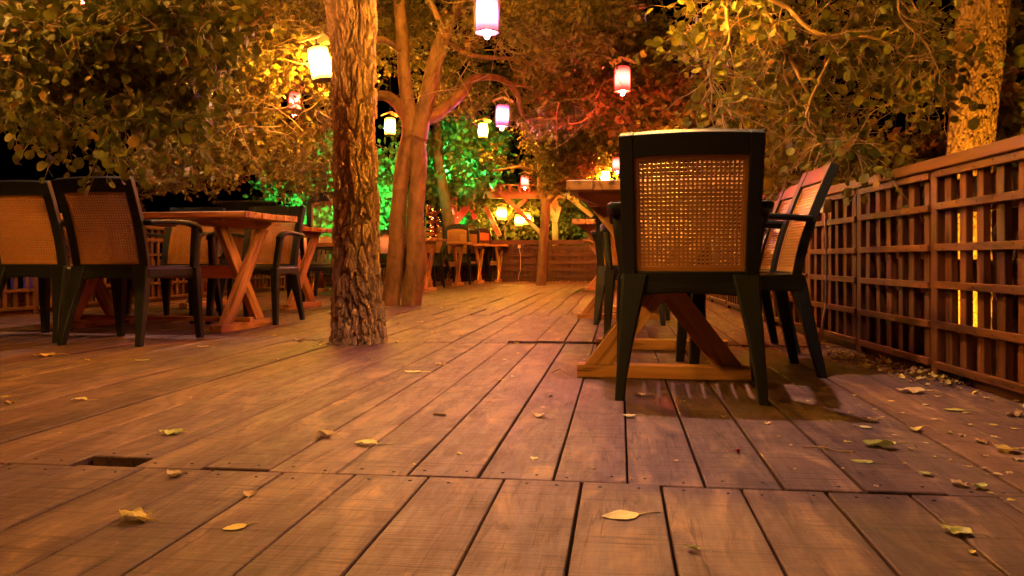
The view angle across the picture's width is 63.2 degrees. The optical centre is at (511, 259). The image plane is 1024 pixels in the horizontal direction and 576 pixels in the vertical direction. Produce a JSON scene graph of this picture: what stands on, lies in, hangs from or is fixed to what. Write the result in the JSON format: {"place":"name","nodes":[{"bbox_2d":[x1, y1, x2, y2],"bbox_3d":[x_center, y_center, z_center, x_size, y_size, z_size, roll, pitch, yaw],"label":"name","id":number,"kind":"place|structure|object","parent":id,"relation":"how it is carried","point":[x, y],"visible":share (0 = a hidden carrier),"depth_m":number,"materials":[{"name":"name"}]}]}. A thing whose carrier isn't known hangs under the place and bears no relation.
{"place":"outdoors","nodes":[
{"label":"outdoors","id":0,"kind":"place"},
{"bbox_2d":[7,266,627,483],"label":"ground","id":1,"kind":"structure","parent":0,"point":[20,282],"depth_m":25.62,"materials":[{"name":"soil"}]},
{"bbox_2d":[242,116,409,273],"bbox_3d":[-3.176,-0.906,14.540,3.452,3.365,2.530,0,0,7],"label":"ivy hedge","id":2,"kind":"object","parent":1,"relation":"on","point":[384,170],"visible":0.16,"depth_m":13.78,"materials":[{"name":"green plant"}]},
{"bbox_2d":[424,108,515,254],"bbox_3d":[-1.032,-1.584,16.376,2.262,3.030,2.712,0,0,7],"label":"ivy tree","id":3,"kind":"object","parent":1,"relation":"on","point":[453,165],"visible":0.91,"depth_m":15.59,"materials":[{"name":"green plant"}]},
{"bbox_2d":[457,174,549,245],"bbox_3d":[-0.319,-0.610,18.738,2.666,2.783,2.157,0,0,7],"label":"vine","id":4,"kind":"object","parent":1,"relation":"on","point":[483,221],"visible":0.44,"depth_m":18.77,"materials":[{"name":"green plant"}]},
{"bbox_2d":[497,203,506,220],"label":"hanging lantern","id":5,"kind":"object","parent":4,"relation":"hanging from","point":[501,213],"visible":0.97,"depth_m":18.32,"materials":[{"name":"orange"}]},
{"bbox_2d":[0,281,1023,575],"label":"deck","id":6,"kind":"structure","parent":1,"relation":"on","point":[492,499],"depth_m":1.95,"materials":[{"name":"brown wood"}]},
{"bbox_2d":[33,352,69,356],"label":"fallen leaf","id":7,"kind":"object","parent":6,"relation":"on","point":[48,354],"visible":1,"depth_m":3.92,"materials":[{"name":"plant"}]},
{"bbox_2d":[0,180,121,342],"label":"plastic armchair","id":8,"kind":"object","parent":6,"relation":"on","point":[44,268],"visible":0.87,"depth_m":4.65,"materials":[{"name":"black plastic"}]},
{"bbox_2d":[72,397,97,399],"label":"fallen leaf","id":9,"kind":"object","parent":6,"relation":"on","point":[85,398],"visible":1,"depth_m":2.71,"materials":[{"name":"plant"}]},
{"bbox_2d":[52,176,203,346],"bbox_3d":[-2.146,0.013,4.641,0.608,0.895,0.642,0,0,11],"label":"plastic armchair","id":10,"kind":"object","parent":6,"relation":"on","point":[141,272],"visible":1,"depth_m":4.46,"materials":[{"name":"black plastic"}]},
{"bbox_2d":[0,0,271,195],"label":"broadleaf tree","id":11,"kind":"object","parent":6,"relation":"on","point":[159,54],"visible":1,"depth_m":2.94,"materials":[{"name":"green plant"}]},
{"bbox_2d":[119,507,167,523],"bbox_3d":[-0.646,0.448,1.465,0.104,0.021,0.052,0,0,3],"label":"fallen leaf","id":12,"kind":"object","parent":6,"relation":"on","point":[140,513],"visible":1,"depth_m":1.46,"materials":[{"name":"yellow plant"}]},
{"bbox_2d":[26,211,296,332],"bbox_3d":[-2.330,0.082,5.607,1.573,0.756,0.713,0,0,11],"label":"picnic table","id":13,"kind":"object","parent":6,"relation":"on","point":[237,269],"visible":0.58,"depth_m":5.50,"materials":[{"name":"brown wood"}]},
{"bbox_2d":[125,207,225,323],"bbox_3d":[-2.497,0.026,6.256,0.590,0.869,0.623,0,0,6],"label":"plastic armchair","id":14,"kind":"object","parent":6,"relation":"on","point":[169,238],"visible":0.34,"depth_m":6.42,"materials":[{"name":"black plastic"}]},
{"bbox_2d":[218,245,222,255],"bbox_3d":[-2.314,-0.061,6.544,0.111,0.130,0.012,0,0,7],"label":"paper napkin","id":15,"kind":"object","parent":14,"relation":"attached to","point":[220,251],"visible":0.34,"depth_m":6.54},
{"bbox_2d":[159,428,198,434],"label":"fallen leaf","id":16,"kind":"object","parent":6,"relation":"on","point":[176,431],"visible":1,"depth_m":2.19,"materials":[{"name":"yellow plant"}]},
{"bbox_2d":[167,469,193,476],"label":"fallen leaf","id":17,"kind":"object","parent":6,"relation":"on","point":[172,473],"visible":1,"depth_m":1.76,"materials":[{"name":"brown plant"}]},
{"bbox_2d":[0,213,384,316],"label":"lattice fence","id":18,"kind":"object","parent":6,"relation":"on","point":[13,301],"visible":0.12,"depth_m":8.77,"materials":[{"name":"brown wood"}]},
{"bbox_2d":[223,521,259,529],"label":"fallen leaf","id":19,"kind":"object","parent":6,"relation":"on","point":[236,526],"visible":1,"depth_m":1.42,"materials":[{"name":"plant"}]},
{"bbox_2d":[164,226,331,309],"bbox_3d":[-2.486,0.082,7.955,1.413,0.756,0.713,0,0,13],"label":"picnic table","id":20,"kind":"object","parent":6,"relation":"on","point":[313,234],"visible":0.3,"depth_m":7.87,"materials":[{"name":"brown wood"}]},
{"bbox_2d":[243,490,256,500],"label":"fallen leaf","id":21,"kind":"object","parent":6,"relation":"on","point":[249,493],"visible":1,"depth_m":1.62,"materials":[{"name":"brown plant"}]},
{"bbox_2d":[216,200,291,311],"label":"plastic armchair","id":22,"kind":"object","parent":6,"relation":"on","point":[242,205],"visible":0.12,"depth_m":7.34,"materials":[{"name":"black plastic"}]},
{"bbox_2d":[205,206,305,324],"bbox_3d":[-1.847,0.026,6.121,0.590,0.869,0.623,0,0,9],"label":"plastic armchair","id":23,"kind":"object","parent":6,"relation":"on","point":[276,267],"visible":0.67,"depth_m":6.23,"materials":[{"name":"black plastic"}]},
{"bbox_2d":[300,192,333,301],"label":"arched armchair","id":24,"kind":"object","parent":6,"relation":"on","point":[324,247],"visible":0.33,"depth_m":8.51,"materials":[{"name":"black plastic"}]},
{"bbox_2d":[314,255,319,295],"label":"plastic armchair","id":25,"kind":"object","parent":6,"relation":"on","point":[316,278],"depth_m":10.35,"materials":[{"name":"black plastic"}]},
{"bbox_2d":[317,430,342,438],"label":"fallen leaf","id":26,"kind":"object","parent":6,"relation":"on","point":[327,433],"visible":1,"depth_m":2.14,"materials":[{"name":"plant"}]},
{"bbox_2d":[312,237,388,292],"bbox_3d":[-2.174,0.082,11.523,1.413,0.756,0.713,0,0,7],"label":"picnic table","id":27,"kind":"object","parent":6,"relation":"on","point":[323,288],"visible":0.11,"depth_m":11.64,"materials":[{"name":"brown wood"}]},
{"bbox_2d":[299,238,405,252],"bbox_3d":[-2.175,-0.118,11.525,1.487,0.367,0.845,0,0,7],"label":"tablecloth","id":28,"kind":"object","parent":27,"relation":"on","point":[384,243],"visible":0.06,"depth_m":11.08,"materials":[{"name":"fabric"}]},
{"bbox_2d":[323,0,387,344],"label":"pine tree","id":29,"kind":"object","parent":6,"relation":"on","point":[358,313],"visible":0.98,"depth_m":4.52,"materials":[{"name":"brown plant"}]},
{"bbox_2d":[354,439,389,444],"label":"fallen leaf","id":30,"kind":"object","parent":6,"relation":"on","point":[369,441],"visible":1,"depth_m":2.07,"materials":[{"name":"yellow plant"}]},
{"bbox_2d":[379,230,406,274],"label":"plastic armchair","id":31,"kind":"object","parent":6,"relation":"on","point":[384,233],"visible":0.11,"depth_m":11.40,"materials":[{"name":"black wicker"}]},
{"bbox_2d":[126,0,677,305],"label":"twin trunk tree","id":32,"kind":"object","parent":6,"relation":"on","point":[262,126],"visible":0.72,"depth_m":7.62,"materials":[{"name":"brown plant"}]},
{"bbox_2d":[285,84,304,114],"bbox_3d":[-2.411,-1.998,9.205,0.154,0.852,0.233,0,0,37],"label":"hanging lantern","id":33,"kind":"object","parent":32,"relation":"hanging from","point":[291,100],"visible":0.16,"depth_m":9.14,"materials":[{"name":"white"}]},
{"bbox_2d":[298,0,331,82],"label":"hanging lantern","id":34,"kind":"object","parent":32,"relation":"hanging from","point":[319,60],"visible":0.96,"depth_m":5.85,"materials":[{"name":"orange"}]},
{"bbox_2d":[380,111,397,135],"bbox_3d":[-1.688,-2.120,11.506,0.233,0.814,0.154,0,0,-23],"label":"hanging lantern","id":35,"kind":"object","parent":32,"relation":"hanging from","point":[389,126],"visible":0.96,"depth_m":11.45,"materials":[{"name":"orange"}]},
{"bbox_2d":[474,0,499,38],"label":"hanging lantern","id":36,"kind":"object","parent":32,"relation":"hanging from","point":[486,19],"visible":1,"depth_m":5.30,"materials":[{"name":"white"}]},
{"bbox_2d":[492,71,513,129],"bbox_3d":[-0.094,-1.856,9.187,0.233,0.852,0.154,2,4,-3],"label":"hanging lantern","id":37,"kind":"object","parent":32,"relation":"hanging from","point":[502,113],"visible":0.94,"depth_m":9.15,"materials":[{"name":"white"}]},
{"bbox_2d":[609,8,635,95],"bbox_3d":[1.054,-1.986,7.935,0.233,0.852,0.154,0,0,21],"label":"hanging lantern","id":38,"kind":"object","parent":32,"relation":"hanging from","point":[623,72],"visible":0.9,"depth_m":7.89,"materials":[{"name":"white"}]},
{"bbox_2d":[403,229,437,286],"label":"plastic armchair","id":39,"kind":"object","parent":6,"relation":"on","point":[433,275],"visible":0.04,"depth_m":13.70,"materials":[{"name":"black wicker"}]},
{"bbox_2d":[423,238,445,291],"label":"picnic table","id":40,"kind":"object","parent":6,"relation":"on","point":[428,284],"visible":0.34,"depth_m":11.81,"materials":[{"name":"brown wood"}]},
{"bbox_2d":[402,242,471,285],"bbox_3d":[-1.448,0.082,14.430,1.413,0.756,0.713,0,0,7],"label":"picnic table","id":41,"kind":"object","parent":6,"relation":"on","point":[456,263],"visible":0.38,"depth_m":14.27,"materials":[{"name":"brown wood"}]},
{"bbox_2d":[424,221,451,287],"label":"arched armchair","id":42,"kind":"object","parent":6,"relation":"on","point":[440,259],"visible":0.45,"depth_m":13.52,"materials":[{"name":"brown plastic"}]},
{"bbox_2d":[433,412,445,415],"bbox_3d":[-0.213,0.456,2.446,0.039,0.009,0.009,0,0,28],"label":"stick","id":43,"kind":"object","parent":6,"relation":"on","point":[439,414],"visible":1,"depth_m":2.44,"materials":[{"name":"brown wood"}]},
{"bbox_2d":[439,224,471,284],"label":"arched armchair","id":44,"kind":"object","parent":6,"relation":"on","point":[459,228],"visible":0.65,"depth_m":15.11,"materials":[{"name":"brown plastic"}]},
{"bbox_2d":[424,244,490,282],"bbox_3d":[-1.148,0.082,16.240,1.413,0.756,0.713,0,0,7],"label":"picnic table","id":45,"kind":"object","parent":6,"relation":"on","point":[478,261],"visible":0.48,"depth_m":16.05,"materials":[{"name":"brown wood"}]},
{"bbox_2d":[451,230,484,281],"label":"plastic armchair","id":46,"kind":"object","parent":6,"relation":"on","point":[473,234],"visible":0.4,"depth_m":16.45,"materials":[{"name":"black wicker"}]},
{"bbox_2d":[445,244,508,281],"bbox_3d":[-0.775,0.082,17.099,1.413,0.756,0.713,0,0,7],"label":"picnic table","id":47,"kind":"object","parent":6,"relation":"on","point":[498,262],"visible":0.48,"depth_m":16.89,"materials":[{"name":"brown wood"}]},
{"bbox_2d":[465,228,491,281],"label":"arched armchair","id":48,"kind":"object","parent":6,"relation":"on","point":[487,259],"visible":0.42,"depth_m":17.14,"materials":[{"name":"brown plastic"}]},
{"bbox_2d":[402,240,596,281],"bbox_3d":[0.140,0.036,17.165,5.625,0.853,0.140,0,0,7],"label":"fence","id":49,"kind":"object","parent":6,"relation":"on","point":[574,263],"visible":0.26,"depth_m":17.09,"materials":[{"name":"brown wood"}]},
{"bbox_2d":[518,245,520,279],"bbox_3d":[0.151,0.069,17.059,0.061,0.732,0.052,0,0,7],"label":"cable","id":50,"kind":"object","parent":49,"relation":"attached to","point":[519,246],"visible":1,"depth_m":17.05,"materials":[{"name":"white plastic"}]},
{"bbox_2d":[531,410,555,416],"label":"fallen leaf","id":51,"kind":"object","parent":6,"relation":"on","point":[537,414],"visible":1,"depth_m":2.42,"materials":[{"name":"plant"}]},
{"bbox_2d":[473,101,641,285],"bbox_3d":[0.818,-1.319,14.507,2.965,3.611,3.131,0,0,7],"label":"slender tree","id":52,"kind":"object","parent":6,"relation":"on","point":[580,156],"visible":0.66,"depth_m":13.96,"materials":[{"name":"brown plant"}]},
{"bbox_2d":[475,118,490,138],"bbox_3d":[-0.472,-2.380,13.537,0.233,0.814,0.154,0,0,-33],"label":"hanging lantern","id":53,"kind":"object","parent":52,"relation":"hanging from","point":[483,130],"visible":0.96,"depth_m":13.48,"materials":[{"name":"orange"}]},
{"bbox_2d":[602,166,611,179],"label":"hanging lantern","id":54,"kind":"object","parent":52,"relation":"hanging from","point":[605,174],"visible":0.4,"depth_m":15.28,"materials":[{"name":"white"}]},
{"bbox_2d":[610,152,618,173],"bbox_3d":[1.760,-1.857,13.947,0.233,0.852,0.154,0,0,17],"label":"hanging lantern","id":55,"kind":"object","parent":52,"relation":"hanging from","point":[615,164],"visible":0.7,"depth_m":13.89,"materials":[{"name":"red"}]},
{"bbox_2d":[582,239,616,290],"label":"picnic table","id":56,"kind":"object","parent":6,"relation":"on","point":[591,286],"visible":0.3,"depth_m":12.08,"materials":[{"name":"brown wood"}]},
{"bbox_2d":[572,219,665,319],"bbox_3d":[0.907,0.082,6.749,0.713,0.756,1.413,0,0,9],"label":"picnic table","id":57,"kind":"object","parent":6,"relation":"on","point":[588,225],"visible":0.25,"depth_m":6.23,"materials":[{"name":"brown wood"}]},
{"bbox_2d":[624,399,625,431],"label":"deck joists","id":58,"kind":"object","parent":6,"relation":"attached to","point":[624,415],"depth_m":2.96,"materials":[{"name":"black wood"}]},
{"bbox_2d":[591,214,669,325],"bbox_3d":[0.834,0.026,5.824,0.590,0.869,0.623,0,0,11],"label":"plastic armchair","id":59,"kind":"object","parent":6,"relation":"on","point":[664,310],"visible":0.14,"depth_m":5.68,"materials":[{"name":"black plastic"}]},
{"bbox_2d":[601,510,659,518],"bbox_3d":[0.210,0.456,1.492,0.105,0.005,0.052,0,0,-37],"label":"fallen leaf","id":60,"kind":"object","parent":6,"relation":"on","point":[620,514],"visible":1,"depth_m":1.49,"materials":[{"name":"yellow plant"}]},
{"bbox_2d":[622,414,644,416],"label":"fallen leaf","id":61,"kind":"object","parent":6,"relation":"on","point":[629,415],"visible":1,"depth_m":2.43,"materials":[{"name":"beige plant"}]},
{"bbox_2d":[600,220,705,334],"bbox_3d":[0.812,0.026,4.692,0.590,0.869,0.623,0,0,11],"label":"plastic armchair","id":62,"kind":"object","parent":6,"relation":"on","point":[611,273],"visible":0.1,"depth_m":4.46,"materials":[{"name":"black plastic"}]},
{"bbox_2d":[566,178,763,380],"bbox_3d":[0.675,0.082,3.741,0.713,0.756,1.413,0,0,10],"label":"picnic table","id":63,"kind":"object","parent":6,"relation":"on","point":[596,196],"visible":0.48,"depth_m":3.20,"materials":[{"name":"brown wood"}]},
{"bbox_2d":[317,280,1023,411],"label":"leaf litter","id":64,"kind":"object","parent":6,"relation":"on","point":[922,371],"visible":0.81,"depth_m":3.41,"materials":[{"name":"brown plant"}]},
{"bbox_2d":[607,129,773,405],"bbox_3d":[0.615,0.026,2.890,0.590,0.869,0.623,0,0,11],"label":"plastic armchair","id":65,"kind":"object","parent":6,"relation":"on","point":[637,280],"visible":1,"depth_m":2.69,"materials":[{"name":"black plastic"}]},
{"bbox_2d":[684,545,711,551],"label":"fallen leaf","id":66,"kind":"object","parent":6,"relation":"on","point":[694,547],"visible":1,"depth_m":1.31,"materials":[{"name":"yellow plant"}]},
{"bbox_2d":[663,231,740,311],"bbox_3d":[2.433,0.041,11.683,0.098,0.862,10.203,0,0,6],"label":"lattice fence","id":67,"kind":"object","parent":6,"relation":"on","point":[729,301],"visible":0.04,"depth_m":7.94,"materials":[{"name":"brown wood"}]},
{"bbox_2d":[675,162,839,377],"bbox_3d":[1.014,0.039,3.476,0.604,0.843,0.572,0,0,5],"label":"plastic armchair","id":68,"kind":"object","parent":6,"relation":"on","point":[799,217],"visible":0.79,"depth_m":3.26,"materials":[{"name":"black plastic"}]},
{"bbox_2d":[720,184,800,353],"bbox_3d":[1.190,0.039,4.288,0.604,0.843,0.572,0,0,4],"label":"plastic armchair","id":69,"kind":"object","parent":6,"relation":"on","point":[771,233],"visible":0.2,"depth_m":4.43,"materials":[{"name":"black wicker"}]},
{"bbox_2d":[814,385,838,389],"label":"fallen leaf","id":70,"kind":"object","parent":6,"relation":"on","point":[823,388],"visible":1,"depth_m":2.90,"materials":[{"name":"brown plant"}]},
{"bbox_2d":[803,441,854,452],"bbox_3d":[0.769,0.450,1.995,0.124,0.013,0.057,0,0,39],"label":"twig","id":71,"kind":"object","parent":6,"relation":"on","point":[846,451],"visible":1,"depth_m":1.98,"materials":[{"name":"brown wood"}]},
{"bbox_2d":[850,459,888,463],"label":"fallen leaf","id":72,"kind":"object","parent":6,"relation":"on","point":[864,461],"visible":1,"depth_m":1.88,"materials":[{"name":"yellow plant"}]},
{"bbox_2d":[862,416,887,420],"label":"fallen leaf","id":73,"kind":"object","parent":6,"relation":"on","point":[868,418],"visible":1,"depth_m":2.35,"materials":[{"name":"brown plant"}]},
{"bbox_2d":[861,439,916,446],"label":"fallen leaf","id":74,"kind":"object","parent":6,"relation":"on","point":[884,443],"visible":1,"depth_m":2.02,"materials":[{"name":"plant"}]},
{"bbox_2d":[762,134,1023,402],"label":"lattice fence","id":75,"kind":"object","parent":6,"relation":"on","point":[938,339],"visible":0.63,"depth_m":3.26,"materials":[{"name":"brown wood"}]},
{"bbox_2d":[820,199,830,343],"bbox_3d":[1.678,0.066,4.460,0.052,0.778,0.061,0,0,3],"label":"fence post","id":76,"kind":"object","parent":75,"relation":"attached to","point":[826,208],"visible":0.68,"depth_m":4.43,"materials":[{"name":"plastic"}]},
{"bbox_2d":[895,387,942,392],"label":"fallen leaf","id":77,"kind":"object","parent":6,"relation":"on","point":[915,389],"visible":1,"depth_m":2.86,"materials":[{"name":"beige plant"}]},
{"bbox_2d":[907,425,933,430],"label":"fallen leaf","id":78,"kind":"object","parent":6,"relation":"on","point":[916,428],"visible":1,"depth_m":2.23,"materials":[{"name":"yellow plant"}]},
{"bbox_2d":[919,470,941,477],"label":"fallen leaf","id":79,"kind":"object","parent":6,"relation":"on","point":[924,472],"visible":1,"depth_m":1.78,"materials":[{"name":"plant"}]},
{"bbox_2d":[945,408,977,410],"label":"fallen leaf","id":80,"kind":"object","parent":6,"relation":"on","point":[957,409],"visible":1,"depth_m":2.53,"materials":[{"name":"yellow plant"}]},
{"bbox_2d":[950,479,974,488],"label":"fallen leaf","id":81,"kind":"object","parent":6,"relation":"on","point":[958,481],"visible":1,"depth_m":1.69,"materials":[{"name":"brown plant"}]},
{"bbox_2d":[940,524,992,538],"bbox_3d":[0.758,0.454,1.388,0.037,0.010,0.081,0,0,-44],"label":"fallen leaf","id":82,"kind":"object","parent":6,"relation":"on","point":[958,529],"visible":1,"depth_m":1.39,"materials":[{"name":"yellow plant"}]},
{"bbox_2d":[972,482,987,487],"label":"fallen leaf","id":83,"kind":"object","parent":6,"relation":"on","point":[981,485],"visible":1,"depth_m":1.67,"materials":[{"name":"plant"}]},
{"bbox_2d":[975,438,992,445],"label":"fallen leaf","id":84,"kind":"object","parent":6,"relation":"on","point":[982,440],"visible":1,"depth_m":2.07,"materials":[{"name":"brown plant"}]},
{"bbox_2d":[993,443,1023,452],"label":"fallen leaf","id":85,"kind":"object","parent":6,"relation":"on","point":[1005,448],"visible":1,"depth_m":1.97,"materials":[{"name":"yellow plant"}]},
{"bbox_2d":[1006,411,1022,415],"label":"fallen leaf","id":86,"kind":"object","parent":6,"relation":"on","point":[1016,413],"visible":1,"depth_m":2.42,"materials":[{"name":"brown plant"}]},
{"bbox_2d":[450,184,592,245],"bbox_3d":[-0.090,-0.533,18.988,3.721,2.586,2.982,0,0,0],"label":"pergola","id":87,"kind":"object","parent":1,"relation":"on","point":[511,192],"visible":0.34,"depth_m":17.74,"materials":[{"name":"brown wood"}]},
{"bbox_2d":[513,210,524,226],"bbox_3d":[0.154,-1.122,17.900,0.184,0.844,0.233,0,0,37],"label":"hanging lantern","id":88,"kind":"object","parent":87,"relation":"hanging from","point":[518,220],"visible":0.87,"depth_m":17.83,"materials":[{"name":"orange"}]},
{"bbox_2d":[518,171,530,188],"bbox_3d":[0.251,-1.804,16.437,0.233,0.852,0.154,0,0,-13],"label":"hanging lantern","id":89,"kind":"object","parent":87,"relation":"hanging from","point":[524,183],"visible":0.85,"depth_m":16.39,"materials":[{"name":"red"}]},
{"bbox_2d":[522,209,530,224],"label":"hanging lantern","id":90,"kind":"object","parent":87,"relation":"hanging from","point":[528,216],"visible":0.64,"depth_m":18.22,"materials":[{"name":"orange"}]},
{"bbox_2d":[408,41,689,258],"bbox_3d":[1.021,-2.928,23.435,8.620,7.405,4.356,0,0,-1],"label":"dark tree","id":91,"kind":"object","parent":1,"relation":"on","point":[513,176],"visible":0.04,"depth_m":23.29,"materials":[{"name":"green plant"}]},
{"bbox_2d":[540,174,614,245],"bbox_3d":[1.673,-0.643,18.800,2.215,2.841,2.509,0,0,7],"label":"shrub","id":92,"kind":"object","parent":1,"relation":"on","point":[567,227],"visible":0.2,"depth_m":18.22,"materials":[{"name":"green plant"}]},
{"bbox_2d":[567,2,815,175],"bbox_3d":[2.158,-1.467,9.804,3.168,3.469,3.123,0,0,7],"label":"dense tree","id":93,"kind":"object","parent":1,"relation":"on","point":[656,102],"visible":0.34,"depth_m":8.92,"materials":[{"name":"green plant"}]},
{"bbox_2d":[627,0,1011,329],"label":"floodlit tree","id":94,"kind":"object","parent":1,"relation":"on","point":[973,54],"visible":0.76,"depth_m":4.01,"materials":[{"name":"green plant"}]},
{"bbox_2d":[736,94,947,305],"bbox_3d":[2.907,-0.312,7.101,2.132,2.170,2.587,0,0,7],"label":"shrub","id":95,"kind":"object","parent":1,"relation":"on","point":[772,177],"visible":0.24,"depth_m":6.48,"materials":[{"name":"green plant"}]},
{"bbox_2d":[946,0,1023,333],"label":"shrub","id":96,"kind":"object","parent":1,"relation":"on","point":[1011,112],"visible":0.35,"depth_m":5.60,"materials":[{"name":"green plant"}]},
{"bbox_2d":[424,205,441,237],"bbox_3d":[-1.138,-0.537,11.887,0.210,0.480,0.244,0,0,-42],"label":"samovar","id":97,"kind":"object","parent":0,"point":[431,223],"visible":0.94,"depth_m":11.84,"materials":[{"name":"metal"}]},
{"bbox_2d":[0,0,1023,265],"label":"sky","id":98,"kind":"structure","parent":0,"point":[9,170],"materials":[{"name":"black"}]},
{"bbox_2d":[821,125,1023,329],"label":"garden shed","id":99,"kind":"structure","parent":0,"point":[1015,219],"depth_m":7.88,"materials":[{"name":"brown wood"}]}
]}

